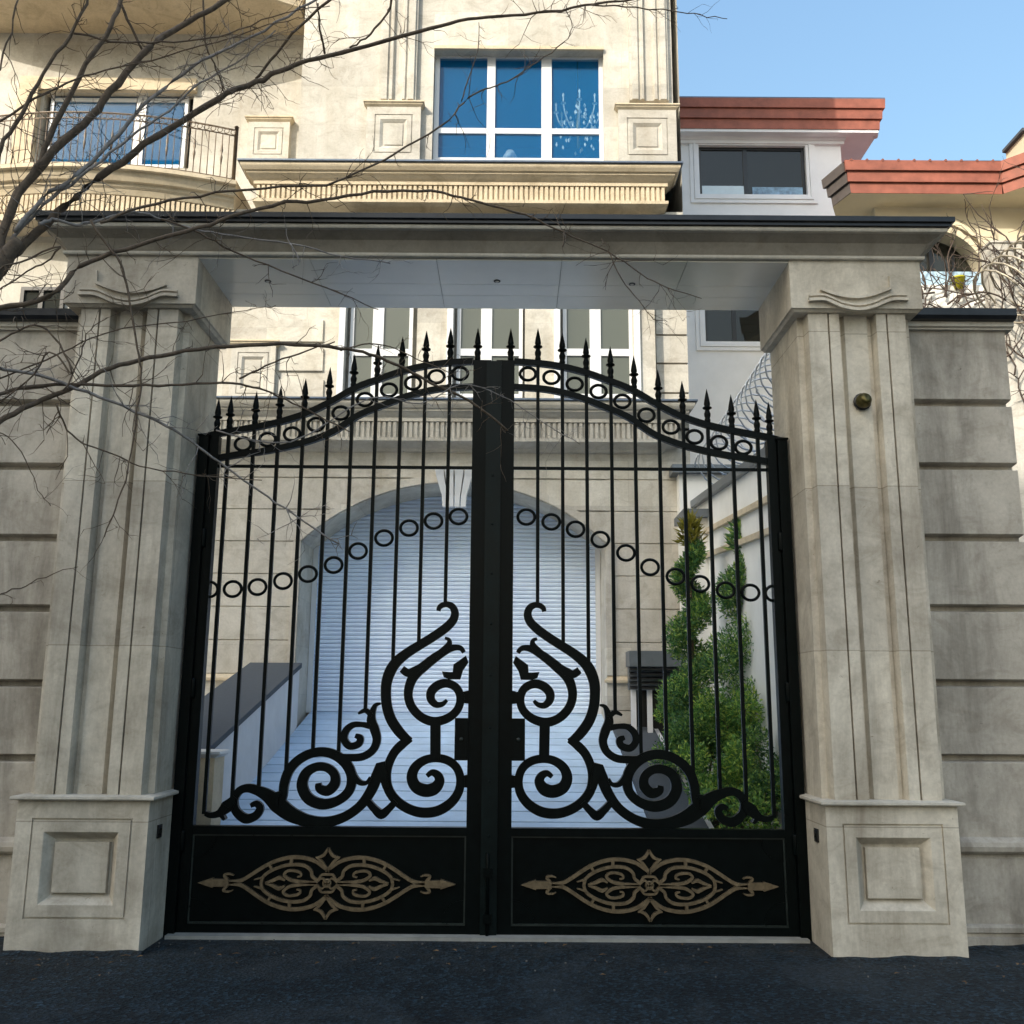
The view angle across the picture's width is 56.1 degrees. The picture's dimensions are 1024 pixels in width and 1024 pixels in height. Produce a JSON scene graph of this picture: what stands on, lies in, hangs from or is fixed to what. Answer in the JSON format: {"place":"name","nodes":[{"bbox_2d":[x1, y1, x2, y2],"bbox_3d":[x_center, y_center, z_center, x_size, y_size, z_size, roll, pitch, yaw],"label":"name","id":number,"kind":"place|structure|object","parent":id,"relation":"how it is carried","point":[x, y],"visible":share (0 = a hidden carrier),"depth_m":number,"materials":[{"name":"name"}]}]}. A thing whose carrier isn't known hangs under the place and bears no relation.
{"place":"outdoors","nodes":[
{"label":"outdoors","id":0,"kind":"place"},
{"bbox_2d":[220,711,645,827],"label":"driveway","id":1,"kind":"structure","parent":0,"point":[560,747],"depth_m":10.38,"materials":[{"name":"grey concrete"}]},
{"bbox_2d":[6,939,1003,998],"bbox_3d":[-0.169,2.771,5.852,7.126,0.013,1.261,0,-11,0],"label":"loose grit","id":2,"kind":"object","parent":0,"point":[698,949],"visible":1,"depth_m":5.99,"materials":[{"name":"grey gravel"}]},
{"bbox_2d":[0,937,1023,1023],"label":"road","id":3,"kind":"structure","parent":0,"point":[176,981],"depth_m":5.51,"materials":[{"name":"black asphalt"}]},
{"bbox_2d":[0,308,78,935],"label":"boundary wall","id":4,"kind":"structure","parent":3,"relation":"on","point":[29,519],"depth_m":7.02,"materials":[{"name":"stone"}]},
{"bbox_2d":[3,256,231,952],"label":"gate pillar","id":5,"kind":"structure","parent":3,"relation":"on","point":[89,866],"depth_m":6.63,"materials":[{"name":"stone"}]},
{"bbox_2d":[156,824,162,837],"bbox_3d":[-2.377,2.154,6.478,0.016,0.085,0.070,0,-11,0],"label":"gate sensor","id":6,"kind":"object","parent":5,"relation":"attached to","point":[159,831],"visible":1,"depth_m":6.46,"materials":[{"name":"black plastic"}]},
{"bbox_2d":[0,0,726,604],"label":"bare tree","id":7,"kind":"object","parent":3,"relation":"on","point":[12,248],"visible":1,"depth_m":5.74,"materials":[{"name":"grey plant"}]},
{"bbox_2d":[164,933,809,942],"bbox_3d":[-0.168,2.954,6.742,4.380,0.036,0.470,0,-11,0],"label":"threshold","id":8,"kind":"object","parent":3,"relation":"on","point":[464,937],"visible":0.36,"depth_m":6.51,"materials":[{"name":"concrete"}]},
{"bbox_2d":[163,433,211,936],"bbox_3d":[-2.341,1.171,6.978,0.088,3.596,0.148,0,-11,0],"label":"gate post","id":9,"kind":"object","parent":8,"relation":"on","point":[177,823],"visible":0.84,"depth_m":6.89,"materials":[{"name":"black metal"}]},
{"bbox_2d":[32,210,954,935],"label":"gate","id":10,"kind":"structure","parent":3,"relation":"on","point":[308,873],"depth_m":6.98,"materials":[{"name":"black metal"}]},
{"bbox_2d":[0,936,1023,962],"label":"asphalt lip","id":11,"kind":"object","parent":3,"relation":"on","point":[136,953],"visible":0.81,"depth_m":6.10,"materials":[{"name":"grey asphalt"}]},
{"bbox_2d":[775,437,811,940],"bbox_3d":[2.030,1.202,6.978,0.088,3.596,0.148,0,-11,0],"label":"gate post","id":12,"kind":"object","parent":3,"relation":"on","point":[802,872],"visible":0.84,"depth_m":6.89,"materials":[{"name":"black metal"}]},
{"bbox_2d":[496,329,798,936],"bbox_3d":[0.957,0.755,7.062,2.178,4.456,0.112,0,-11,0],"label":"gate leaf","id":13,"kind":"object","parent":12,"relation":"attached to","point":[668,876],"visible":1,"depth_m":6.82,"materials":[{"name":"black paint"}]},
{"bbox_2d":[759,261,968,957],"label":"gate pillar","id":14,"kind":"structure","parent":3,"relation":"on","point":[885,867],"depth_m":6.64,"materials":[{"name":"stone"}]},
{"bbox_2d":[814,828,818,841],"bbox_3d":[2.053,2.181,6.479,0.016,0.085,0.070,0,-11,0],"label":"gate sensor","id":15,"kind":"object","parent":14,"relation":"attached to","point":[816,834],"visible":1,"depth_m":6.46,"materials":[{"name":"black plastic"}]},
{"bbox_2d":[853,393,871,409],"bbox_3d":[2.521,-0.801,6.870,0.128,0.125,0.092,0,-11,0],"label":"brass knob","id":16,"kind":"object","parent":14,"relation":"attached to","point":[862,401],"visible":1,"depth_m":6.85,"materials":[{"name":"gold metal"}]},
{"bbox_2d":[908,308,1023,945],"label":"boundary wall","id":17,"kind":"structure","parent":3,"relation":"on","point":[972,511],"depth_m":6.96,"materials":[{"name":"stone"}]},
{"bbox_2d":[10,942,1023,983],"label":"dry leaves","id":18,"kind":"object","parent":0,"point":[433,950],"visible":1,"depth_m":6.00,"materials":[{"name":"brown plant"}]},
{"bbox_2d":[700,793,748,827],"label":"garden ground","id":19,"kind":"structure","parent":0,"point":[716,822],"depth_m":9.80,"materials":[{"name":"soil"}]},
{"bbox_2d":[0,0,697,726],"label":"villa","id":20,"kind":"object","parent":19,"relation":"on","point":[386,100],"visible":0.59,"depth_m":13.32,"materials":[{"name":"beige stone"}]},
{"bbox_2d":[19,287,64,307],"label":"window","id":21,"kind":"structure","parent":20,"relation":"in","point":[25,295],"depth_m":13.28,"materials":[{"name":"white glass"}]},
{"bbox_2d":[48,95,189,167],"bbox_3d":[-6.073,-5.879,14.800,2.126,1.277,0.070,0,-11,0],"label":"window","id":22,"kind":"structure","parent":20,"relation":"in","point":[58,100],"depth_m":14.84,"materials":[{"name":"blue glass"}]},
{"bbox_2d":[348,308,413,396],"bbox_3d":[-1.776,-2.500,13.114,0.850,1.973,0.070,0,-11,0],"label":"window","id":23,"kind":"structure","parent":20,"relation":"in","point":[387,326],"depth_m":13.07,"materials":[{"name":"grey glass"}]},
{"bbox_2d":[306,496,601,713],"bbox_3d":[-0.775,1.193,13.298,4.201,3.130,0.080,0,-11,0],"label":"garage door","id":24,"kind":"structure","parent":20,"relation":"in","point":[524,537],"depth_m":13.30,"materials":[{"name":"white metal"}]},
{"bbox_2d":[456,308,522,397],"bbox_3d":[-0.301,-2.500,13.116,0.893,1.973,0.070,0,-11,0],"label":"window","id":25,"kind":"structure","parent":20,"relation":"in","point":[494,326],"depth_m":13.08,"materials":[{"name":"grey glass"}]},
{"bbox_2d":[503,149,517,157],"bbox_3d":[-0.031,-5.183,14.519,0.300,0.590,0.292,0,-11,0],"label":"table lamp","id":26,"kind":"object","parent":20,"relation":"on","point":[509,153],"visible":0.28,"depth_m":14.47,"materials":[{"name":"white fabric"}]},
{"bbox_2d":[433,56,603,160],"bbox_3d":[0.103,-5.909,14.071,2.482,1.761,0.070,0,-11,0],"label":"window","id":27,"kind":"structure","parent":20,"relation":"in","point":[546,131],"depth_m":14.00,"materials":[{"name":"blue glass"}]},
{"bbox_2d":[553,62,598,155],"bbox_3d":[0.995,-6.149,14.507,0.696,1.500,0.697,5,-12,-22],"label":"chandelier","id":28,"kind":"object","parent":20,"relation":"hanging from","point":[577,122],"visible":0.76,"depth_m":14.39,"materials":[{"name":"clear glass"}]},
{"bbox_2d":[563,309,632,398],"bbox_3d":[1.168,-2.500,13.118,0.949,1.974,0.070,0,-11,0],"label":"window","id":29,"kind":"structure","parent":20,"relation":"in","point":[603,329],"depth_m":13.07,"materials":[{"name":"grey glass"}]},
{"bbox_2d":[626,651,685,746],"bbox_3d":[1.806,2.348,12.015,0.698,1.191,0.440,0,-11,0],"label":"louvred cabinet","id":30,"kind":"object","parent":20,"relation":"attached to","point":[651,668],"visible":0.57,"depth_m":11.94,"materials":[{"name":"grey metal"}]},
{"bbox_2d":[648,508,724,780],"bbox_3d":[1.916,1.542,10.533,0.937,3.226,0.961,0,-11,0],"label":"spiral cypress","id":31,"kind":"object","parent":19,"relation":"on","point":[700,608],"visible":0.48,"depth_m":10.49,"materials":[{"name":"green plant"}]},
{"bbox_2d":[663,699,738,793],"bbox_3d":[2.034,2.458,9.936,0.946,1.150,0.790,-2,-11,13],"label":"shrub","id":32,"kind":"object","parent":19,"relation":"on","point":[680,732],"visible":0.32,"depth_m":9.87,"materials":[{"name":"green plant"}]},
{"bbox_2d":[673,733,755,827],"bbox_3d":[1.875,2.539,8.672,0.773,1.082,0.796,-5,-12,24],"label":"shrub","id":33,"kind":"object","parent":19,"relation":"on","point":[730,773],"visible":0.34,"depth_m":8.59,"materials":[{"name":"green plant"}]},
{"bbox_2d":[681,519,759,827],"bbox_3d":[2.422,1.618,9.858,1.430,3.344,1.383,0,-11,0],"label":"spiral cypress","id":34,"kind":"object","parent":19,"relation":"on","point":[728,604],"visible":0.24,"depth_m":9.88,"materials":[{"name":"green plant"}]},
{"bbox_2d":[693,677,764,828],"bbox_3d":[2.278,2.325,9.293,1.060,1.455,0.891,0,-11,0],"label":"shrub","id":35,"kind":"object","parent":19,"relation":"on","point":[729,716],"visible":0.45,"depth_m":9.27,"materials":[{"name":"green plant"}]},
{"bbox_2d":[690,447,781,828],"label":"garden wall","id":36,"kind":"structure","parent":19,"relation":"on","point":[747,505],"depth_m":9.64,"materials":[{"name":"white paint"}]},
{"bbox_2d":[694,353,773,484],"bbox_3d":[2.610,-1.024,10.194,0.624,0.770,4.025,0,-11,0],"label":"razor wire","id":37,"kind":"object","parent":36,"relation":"on","point":[750,380],"visible":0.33,"depth_m":9.92,"materials":[{"name":"silver metal"}]},
{"bbox_2d":[700,784,781,828],"bbox_3d":[1.868,2.668,7.845,0.759,0.897,0.468,-4,-12,20],"label":"shrub","id":38,"kind":"object","parent":19,"relation":"on","point":[757,825],"visible":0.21,"depth_m":7.87,"materials":[{"name":"green plant"}]},
{"bbox_2d":[721,721,780,828],"bbox_3d":[2.314,2.437,8.227,0.759,1.260,1.300,11,-15,-43],"label":"shrub","id":39,"kind":"object","parent":19,"relation":"on","point":[760,778],"visible":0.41,"depth_m":8.38,"materials":[{"name":"green plant"}]},
{"bbox_2d":[676,0,1023,160],"label":"sky","id":40,"kind":"structure","parent":0,"point":[949,74],"materials":[{"name":"blue"}]},
{"label":"ground","id":41,"kind":"structure","parent":0,"visible":0},
{"bbox_2d":[196,662,301,824],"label":"ramp wall","id":42,"kind":"structure","parent":41,"relation":"on","point":[220,767],"depth_m":10.12,"materials":[{"name":"grey stone"}]},
{"bbox_2d":[613,724,713,827],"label":"driveway kerb","id":43,"kind":"structure","parent":41,"relation":"on","point":[663,780],"depth_m":9.95,"materials":[{"name":"grey stone"}]},
{"bbox_2d":[652,684,713,725],"bbox_3d":[1.930,2.442,10.707,0.621,1.094,0.625,11,-15,-42],"label":"shrub","id":44,"kind":"object","parent":43,"relation":"on","point":[657,716],"visible":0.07,"depth_m":10.73,"materials":[{"name":"green plant"}]},
{"bbox_2d":[669,464,739,773],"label":"terrace block","id":45,"kind":"structure","parent":41,"relation":"on","point":[697,483],"depth_m":12.55,"materials":[{"name":"grey concrete"}]},
{"bbox_2d":[679,96,884,463],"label":"neighbour house","id":46,"kind":"structure","parent":41,"relation":"on","point":[763,155],"depth_m":19.61,"materials":[{"name":"white paint"}]},
{"bbox_2d":[705,310,759,341],"bbox_3d":[4.432,-3.784,19.183,1.193,0.886,0.060,0,-11,0],"label":"window","id":47,"kind":"structure","parent":46,"relation":"in","point":[720,325],"depth_m":19.16,"materials":[{"name":"grey glass"}]},
{"bbox_2d":[699,147,805,194],"bbox_3d":[4.942,-7.003,19.815,2.200,1.103,0.060,0,-11,0],"label":"window","id":48,"kind":"structure","parent":46,"relation":"in","point":[722,170],"depth_m":19.82,"materials":[{"name":"grey glass"}]},
{"bbox_2d":[821,128,1023,307],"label":"corner house","id":49,"kind":"structure","parent":41,"relation":"on","point":[897,187],"depth_m":15.96,"materials":[{"name":"beige stone"}]},
{"bbox_2d":[920,242,971,271],"bbox_3d":[7.062,-3.980,16.370,1.699,1.454,0.105,0,-11,0],"label":"window","id":50,"kind":"structure","parent":49,"relation":"in","point":[939,265],"depth_m":16.44,"materials":[{"name":"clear glass"}]},
{"bbox_2d":[920,199,995,307],"bbox_3d":[7.080,-4.139,15.945,2.818,2.337,0.503,0,-11,0],"label":"tangled creeper","id":51,"kind":"object","parent":49,"relation":"attached to","point":[946,286],"visible":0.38,"depth_m":15.84,"materials":[{"name":"brown plant"}]},
{"bbox_2d":[950,275,965,288],"bbox_3d":[7.396,-3.789,15.907,0.230,0.200,0.224,0,-11,0],"label":"plant pot","id":52,"kind":"object","parent":49,"relation":"on","point":[962,278],"visible":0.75,"depth_m":15.83,"materials":[{"name":"yellow plastic"}]},
{"bbox_2d":[979,240,1023,541],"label":"annexe wall","id":53,"kind":"structure","parent":41,"relation":"on","point":[1016,403],"depth_m":13.74,"materials":[{"name":"beige paint"}]},
{"bbox_2d":[921,156,1023,401],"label":"bare vine","id":54,"kind":"object","parent":53,"relation":"attached to","point":[994,249],"visible":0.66,"depth_m":13.87,"materials":[{"name":"brown plant"}]},
{"bbox_2d":[972,235,1023,323],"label":"razor wire","id":55,"kind":"object","parent":53,"relation":"attached to","point":[998,263],"visible":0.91,"depth_m":13.60,"materials":[{"name":"silver metal"}]}
]}

